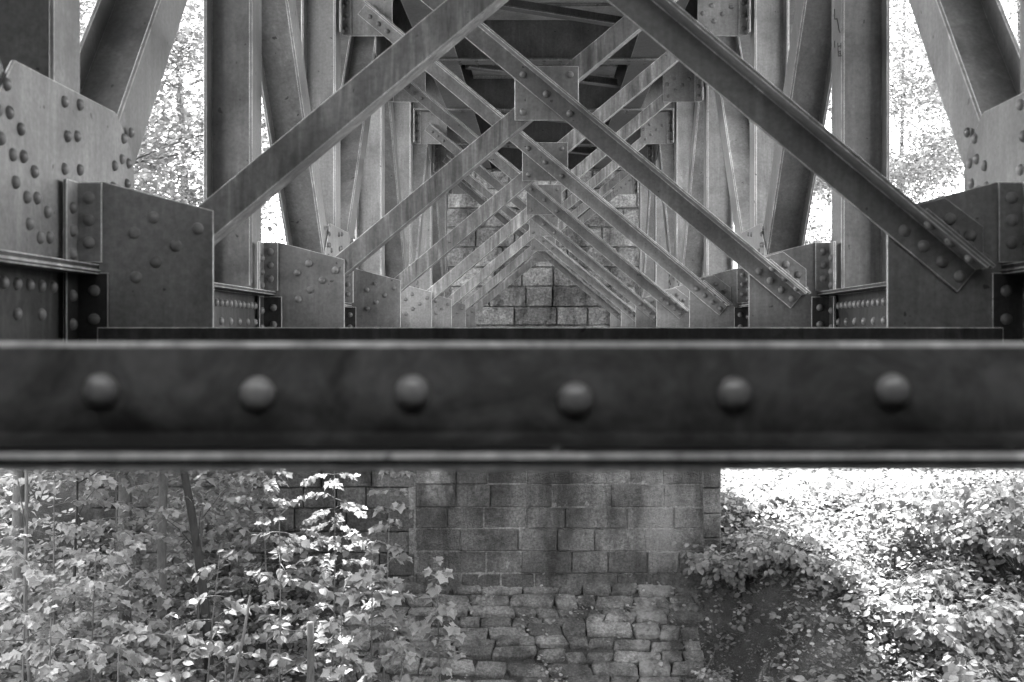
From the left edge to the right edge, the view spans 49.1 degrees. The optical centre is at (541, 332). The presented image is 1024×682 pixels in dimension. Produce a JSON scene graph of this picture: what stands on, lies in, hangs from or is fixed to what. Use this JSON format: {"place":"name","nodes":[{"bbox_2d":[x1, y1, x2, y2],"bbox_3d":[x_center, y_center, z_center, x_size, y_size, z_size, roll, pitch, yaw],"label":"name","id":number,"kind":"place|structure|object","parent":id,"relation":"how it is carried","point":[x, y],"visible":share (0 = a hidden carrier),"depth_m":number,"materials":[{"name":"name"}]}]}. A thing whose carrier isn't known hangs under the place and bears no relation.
{"place":"outdoors","nodes":[
{"label":"outdoors","id":0,"kind":"place"},
{"bbox_2d":[0,233,1023,681],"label":"ground","id":1,"kind":"structure","parent":0,"point":[738,653],"depth_m":14.85,"materials":[{"name":"soil"}]},
{"bbox_2d":[12,471,24,646],"bbox_3d":[-6.470,2.295,13.889,0.209,3.518,0.167,0,0,0],"label":"bare tree","id":2,"kind":"object","parent":1,"relation":"on","point":[17,519],"visible":0.18,"depth_m":13.82,"materials":[{"name":"grey plant"}]},
{"bbox_2d":[6,471,31,681],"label":"bare tree","id":3,"kind":"object","parent":1,"relation":"on","point":[25,518],"visible":0.59,"depth_m":10.96,"materials":[{"name":"grey wood"}]},
{"bbox_2d":[0,489,68,664],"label":"sapling","id":4,"kind":"object","parent":1,"relation":"on","point":[15,541],"visible":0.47,"depth_m":12.49,"materials":[{"name":"grey plant"}]},
{"bbox_2d":[0,533,87,681],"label":"sapling","id":5,"kind":"object","parent":1,"relation":"on","point":[37,618],"visible":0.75,"depth_m":10.30,"materials":[{"name":"grey plant"}]},
{"bbox_2d":[0,604,104,681],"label":"sapling","id":6,"kind":"object","parent":1,"relation":"on","point":[45,670],"visible":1,"depth_m":9.36,"materials":[{"name":"grey plant"}]},
{"bbox_2d":[0,471,165,681],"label":"sapling","id":7,"kind":"object","parent":1,"relation":"on","point":[73,529],"visible":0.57,"depth_m":11.67,"materials":[{"name":"grey plant"}]},
{"bbox_2d":[70,471,98,676],"bbox_3d":[-4.835,2.730,12.134,0.706,3.261,1.060,0,0,16],"label":"bare tree","id":8,"kind":"object","parent":1,"relation":"on","point":[75,539],"visible":0.45,"depth_m":12.08,"materials":[{"name":"grey plant"}]},
{"bbox_2d":[26,543,161,681],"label":"sapling","id":9,"kind":"object","parent":1,"relation":"on","point":[137,657],"visible":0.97,"depth_m":10.69,"materials":[{"name":"grey plant"}]},
{"bbox_2d":[30,471,219,680],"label":"sapling","id":10,"kind":"object","parent":1,"relation":"on","point":[126,536],"visible":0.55,"depth_m":12.45,"materials":[{"name":"grey plant"}]},
{"bbox_2d":[111,634,169,681],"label":"sapling","id":11,"kind":"object","parent":1,"relation":"on","point":[163,677],"visible":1,"depth_m":9.03,"materials":[{"name":"grey plant"}]},
{"bbox_2d":[80,0,203,204],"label":"leafy tree","id":12,"kind":"object","parent":1,"relation":"on","point":[155,175],"visible":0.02,"depth_m":21.61,"materials":[{"name":"white plant"}]},
{"bbox_2d":[0,0,289,660],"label":"leafy tree","id":13,"kind":"object","parent":1,"relation":"on","point":[148,155],"visible":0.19,"depth_m":13.74,"materials":[{"name":"grey plant"}]},
{"bbox_2d":[86,1,203,196],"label":"leafy tree","id":14,"kind":"object","parent":1,"relation":"on","point":[191,104],"depth_m":25.34,"materials":[{"name":"white plant"}]},
{"bbox_2d":[156,471,167,671],"bbox_3d":[-4.470,2.421,13.217,0.177,3.823,0.122,0,0,0],"label":"bare tree","id":15,"kind":"object","parent":1,"relation":"on","point":[162,529],"visible":0.38,"depth_m":13.17,"materials":[{"name":"grey plant"}]},
{"bbox_2d":[125,612,205,681],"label":"sapling","id":16,"kind":"object","parent":1,"relation":"on","point":[195,653],"visible":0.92,"depth_m":9.85,"materials":[{"name":"grey plant"}]},
{"bbox_2d":[80,0,284,243],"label":"leafy tree","id":17,"kind":"object","parent":1,"relation":"on","point":[184,188],"visible":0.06,"depth_m":17.95,"materials":[{"name":"white plant"}]},
{"bbox_2d":[0,502,379,681],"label":"undergrowth","id":18,"kind":"object","parent":1,"relation":"on","point":[85,675],"visible":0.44,"depth_m":14.21,"materials":[{"name":"grey plant"}]},
{"bbox_2d":[167,471,213,681],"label":"bare tree","id":19,"kind":"object","parent":1,"relation":"on","point":[198,556],"visible":0.44,"depth_m":13.18,"materials":[{"name":"black plant"}]},
{"bbox_2d":[166,486,232,626],"bbox_3d":[-4.846,3.177,15.680,1.061,2.051,1.133,0,0,-13],"label":"sapling","id":20,"kind":"object","parent":1,"relation":"on","point":[190,550],"visible":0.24,"depth_m":15.65,"materials":[{"name":"grey plant"}]},
{"bbox_2d":[167,475,240,677],"bbox_3d":[-4.038,3.056,13.497,1.030,2.768,0.683,0,0,0],"label":"bare tree","id":21,"kind":"object","parent":1,"relation":"on","point":[197,594],"visible":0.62,"depth_m":13.43,"materials":[{"name":"grey plant"}]},
{"bbox_2d":[165,549,266,681],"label":"sapling","id":22,"kind":"object","parent":1,"relation":"on","point":[196,624],"visible":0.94,"depth_m":10.97,"materials":[{"name":"grey plant"}]},
{"bbox_2d":[155,4,285,241],"bbox_3d":[-6.485,-4.908,25.448,7.121,11.304,6.521,0,0,36],"label":"leafy tree","id":23,"kind":"object","parent":1,"relation":"on","point":[190,112],"visible":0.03,"depth_m":25.34,"materials":[{"name":"white plant"}]},
{"bbox_2d":[217,595,250,681],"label":"dead stem","id":24,"kind":"object","parent":1,"relation":"on","point":[241,645],"visible":1,"depth_m":10.52,"materials":[{"name":"grey wood"}]},
{"bbox_2d":[200,471,333,681],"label":"sapling","id":25,"kind":"object","parent":1,"relation":"on","point":[271,584],"visible":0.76,"depth_m":13.74,"materials":[{"name":"grey plant"}]},
{"bbox_2d":[213,516,335,681],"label":"sapling","id":26,"kind":"object","parent":1,"relation":"on","point":[281,660],"visible":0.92,"depth_m":11.16,"materials":[{"name":"grey plant"}]},
{"bbox_2d":[307,621,314,681],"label":"tree stump","id":27,"kind":"object","parent":1,"relation":"on","point":[310,655],"visible":0.98,"depth_m":11.17,"materials":[{"name":"grey wood"}]},
{"bbox_2d":[263,471,398,681],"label":"sapling","id":28,"kind":"object","parent":1,"relation":"on","point":[356,538],"visible":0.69,"depth_m":13.96,"materials":[{"name":"white plant"}]},
{"bbox_2d":[310,592,376,681],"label":"sapling","id":29,"kind":"object","parent":1,"relation":"on","point":[342,649],"visible":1,"depth_m":10.89,"materials":[{"name":"grey plant"}]},
{"bbox_2d":[338,548,415,681],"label":"sapling","id":30,"kind":"object","parent":1,"relation":"on","point":[388,598],"visible":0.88,"depth_m":12.25,"materials":[{"name":"grey plant"}]},
{"bbox_2d":[361,471,422,681],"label":"sapling","id":31,"kind":"object","parent":1,"relation":"on","point":[395,550],"visible":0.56,"depth_m":14.10,"materials":[{"name":"grey plant"}]},
{"bbox_2d":[381,636,417,681],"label":"sapling","id":32,"kind":"object","parent":1,"relation":"on","point":[396,666],"visible":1,"depth_m":11.66,"materials":[{"name":"grey plant"}]},
{"bbox_2d":[89,171,720,615],"bbox_3d":[-1.898,0.303,23.101,9.337,8.993,13.797,0,0,0],"label":"stone abutment","id":33,"kind":"object","parent":1,"relation":"on","point":[525,529],"visible":0.24,"depth_m":16.25,"materials":[{"name":"grey stone"}]},
{"bbox_2d":[0,0,1023,470],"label":"steel bridge","id":34,"kind":"structure","parent":33,"relation":"on","point":[142,332],"depth_m":3.37,"materials":[{"name":"paint"}]},
{"bbox_2d":[551,445,563,450],"bbox_3d":[0.015,0.107,1.043,0.012,0.005,0.012,0,0,0],"label":"crumb","id":35,"kind":"object","parent":34,"relation":"on","point":[557,448],"visible":1,"depth_m":1.04,"materials":[{"name":"grey wood"}]},
{"bbox_2d":[408,556,465,681],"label":"sapling","id":36,"kind":"object","parent":1,"relation":"on","point":[442,612],"visible":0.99,"depth_m":13.16,"materials":[{"name":"grey plant"}]},
{"bbox_2d":[305,582,705,681],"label":"stone slope","id":37,"kind":"structure","parent":1,"relation":"on","point":[497,612],"depth_m":15.54,"materials":[{"name":"grey stone"}]},
{"bbox_2d":[0,239,1016,556],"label":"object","id":38,"kind":"object","parent":1,"relation":"on","point":[732,479],"visible":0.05,"depth_m":18.57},
{"bbox_2d":[366,521,945,681],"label":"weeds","id":39,"kind":"object","parent":1,"relation":"on","point":[874,656],"visible":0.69,"depth_m":14.95,"materials":[{"name":"grey plant"}]},
{"bbox_2d":[691,667,733,681],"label":"shrub","id":40,"kind":"object","parent":1,"relation":"on","point":[709,675],"visible":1,"depth_m":14.22,"materials":[{"name":"grey plant"}]},
{"bbox_2d":[672,541,770,588],"bbox_3d":[2.736,3.238,15.600,1.757,0.540,1.562,0,0,0],"label":"shrub","id":41,"kind":"object","parent":1,"relation":"on","point":[734,571],"visible":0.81,"depth_m":15.38,"materials":[{"name":"grey plant"}]},
{"bbox_2d":[720,489,797,520],"bbox_3d":[3.417,2.862,18.302,1.686,0.594,1.822,0,0,0],"label":"shrub","id":42,"kind":"object","parent":1,"relation":"on","point":[737,501],"visible":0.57,"depth_m":17.97,"materials":[{"name":"white plant"}]},
{"bbox_2d":[763,676,775,681],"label":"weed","id":43,"kind":"object","parent":1,"relation":"on","point":[768,679],"visible":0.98,"depth_m":13.47,"materials":[{"name":"grey plant"}]},
{"bbox_2d":[777,627,793,645],"bbox_3d":[3.007,3.702,13.777,0.028,0.120,0.678,0,0,-5],"label":"fallen branch","id":44,"kind":"object","parent":1,"relation":"on","point":[786,632],"visible":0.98,"depth_m":13.74,"materials":[{"name":"grey wood"}]},
{"bbox_2d":[723,525,858,575],"bbox_3d":[3.344,2.926,15.044,1.563,0.598,1.781,0,0,-42],"label":"shrub","id":45,"kind":"object","parent":1,"relation":"on","point":[779,557],"visible":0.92,"depth_m":14.75,"materials":[{"name":"grey plant"}]},
{"bbox_2d":[746,478,873,515],"bbox_3d":[4.471,2.737,18.440,1.973,0.495,2.055,0,0,29],"label":"shrub","id":46,"kind":"object","parent":1,"relation":"on","point":[804,502],"visible":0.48,"depth_m":18.10,"materials":[{"name":"white plant"}]},
{"bbox_2d":[693,525,958,681],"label":"weeds","id":47,"kind":"object","parent":1,"relation":"on","point":[813,672],"visible":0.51,"depth_m":13.56,"materials":[{"name":"grey plant"}]},
{"bbox_2d":[733,86,937,244],"bbox_3d":[6.233,-5.837,33.403,9.450,16.248,9.183,0,0,-26],"label":"leafy tree","id":48,"kind":"object","parent":1,"relation":"on","point":[821,237],"visible":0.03,"depth_m":32.90,"materials":[{"name":"white plant"}]},
{"bbox_2d":[656,526,1020,681],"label":"leaf litter","id":49,"kind":"object","parent":1,"relation":"on","point":[877,660],"visible":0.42,"depth_m":13.93,"materials":[{"name":"grey plant"}]},
{"bbox_2d":[792,660,912,681],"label":"shrub","id":50,"kind":"object","parent":1,"relation":"on","point":[830,678],"visible":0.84,"depth_m":12.14,"materials":[{"name":"grey plant"}]},
{"bbox_2d":[803,478,928,510],"bbox_3d":[5.284,2.651,17.945,2.120,0.501,2.026,0,0,35],"label":"shrub","id":51,"kind":"object","parent":1,"relation":"on","point":[842,495],"visible":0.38,"depth_m":18.04,"materials":[{"name":"white plant"}]},
{"bbox_2d":[721,471,1023,681],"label":"undergrowth","id":52,"kind":"object","parent":1,"relation":"on","point":[779,523],"visible":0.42,"depth_m":15.01,"materials":[{"name":"grey plant"}]},
{"bbox_2d":[796,539,979,602],"bbox_3d":[4.322,2.998,13.831,2.103,0.613,1.838,0,0,42],"label":"shrub","id":53,"kind":"object","parent":1,"relation":"on","point":[855,575],"visible":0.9,"depth_m":13.69,"materials":[{"name":"white plant"}]},
{"bbox_2d":[883,672,927,681],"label":"shrub","id":54,"kind":"object","parent":1,"relation":"on","point":[919,674],"visible":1,"depth_m":11.54,"materials":[{"name":"white plant"}]},
{"bbox_2d":[809,0,1013,233],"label":"leafy tree","id":55,"kind":"object","parent":1,"relation":"on","point":[896,175],"visible":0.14,"depth_m":30.12,"materials":[{"name":"white plant"}]},
{"bbox_2d":[808,0,1017,224],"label":"leafy tree","id":56,"kind":"object","parent":1,"relation":"on","point":[901,138],"visible":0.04,"depth_m":34.00,"materials":[{"name":"white plant"}]},
{"bbox_2d":[838,569,1023,657],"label":"shrub","id":57,"kind":"object","parent":1,"relation":"on","point":[921,619],"visible":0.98,"depth_m":12.20,"materials":[{"name":"white plant"}]},
{"bbox_2d":[841,478,1023,564],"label":"shrub","id":58,"kind":"object","parent":1,"relation":"on","point":[909,509],"visible":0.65,"depth_m":14.60,"materials":[{"name":"white plant"}]},
{"bbox_2d":[890,0,1019,201],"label":"leafy tree","id":59,"kind":"object","parent":1,"relation":"on","point":[928,75],"visible":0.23,"depth_m":24.76,"materials":[{"name":"white plant"}]},
{"bbox_2d":[890,0,1019,189],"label":"leafy tree","id":60,"kind":"object","parent":1,"relation":"on","point":[1018,28],"visible":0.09,"depth_m":31.64,"materials":[{"name":"white plant"}]},
{"bbox_2d":[908,1,1016,178],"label":"leafy tree","id":61,"kind":"object","parent":1,"relation":"on","point":[938,101],"visible":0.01,"depth_m":37.88,"materials":[{"name":"white plant"}]},
{"bbox_2d":[918,475,1023,574],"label":"shrub","id":62,"kind":"object","parent":1,"relation":"on","point":[1003,533],"visible":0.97,"depth_m":13.59,"materials":[{"name":"white plant"}]},
{"bbox_2d":[918,640,1023,681],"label":"shrub","id":63,"kind":"object","parent":1,"relation":"on","point":[967,669],"visible":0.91,"depth_m":11.58,"materials":[{"name":"white plant"}]},
{"bbox_2d":[83,0,1017,268],"label":"sky","id":64,"kind":"structure","parent":0,"point":[265,235],"materials":[{"name":"white"}]}
]}

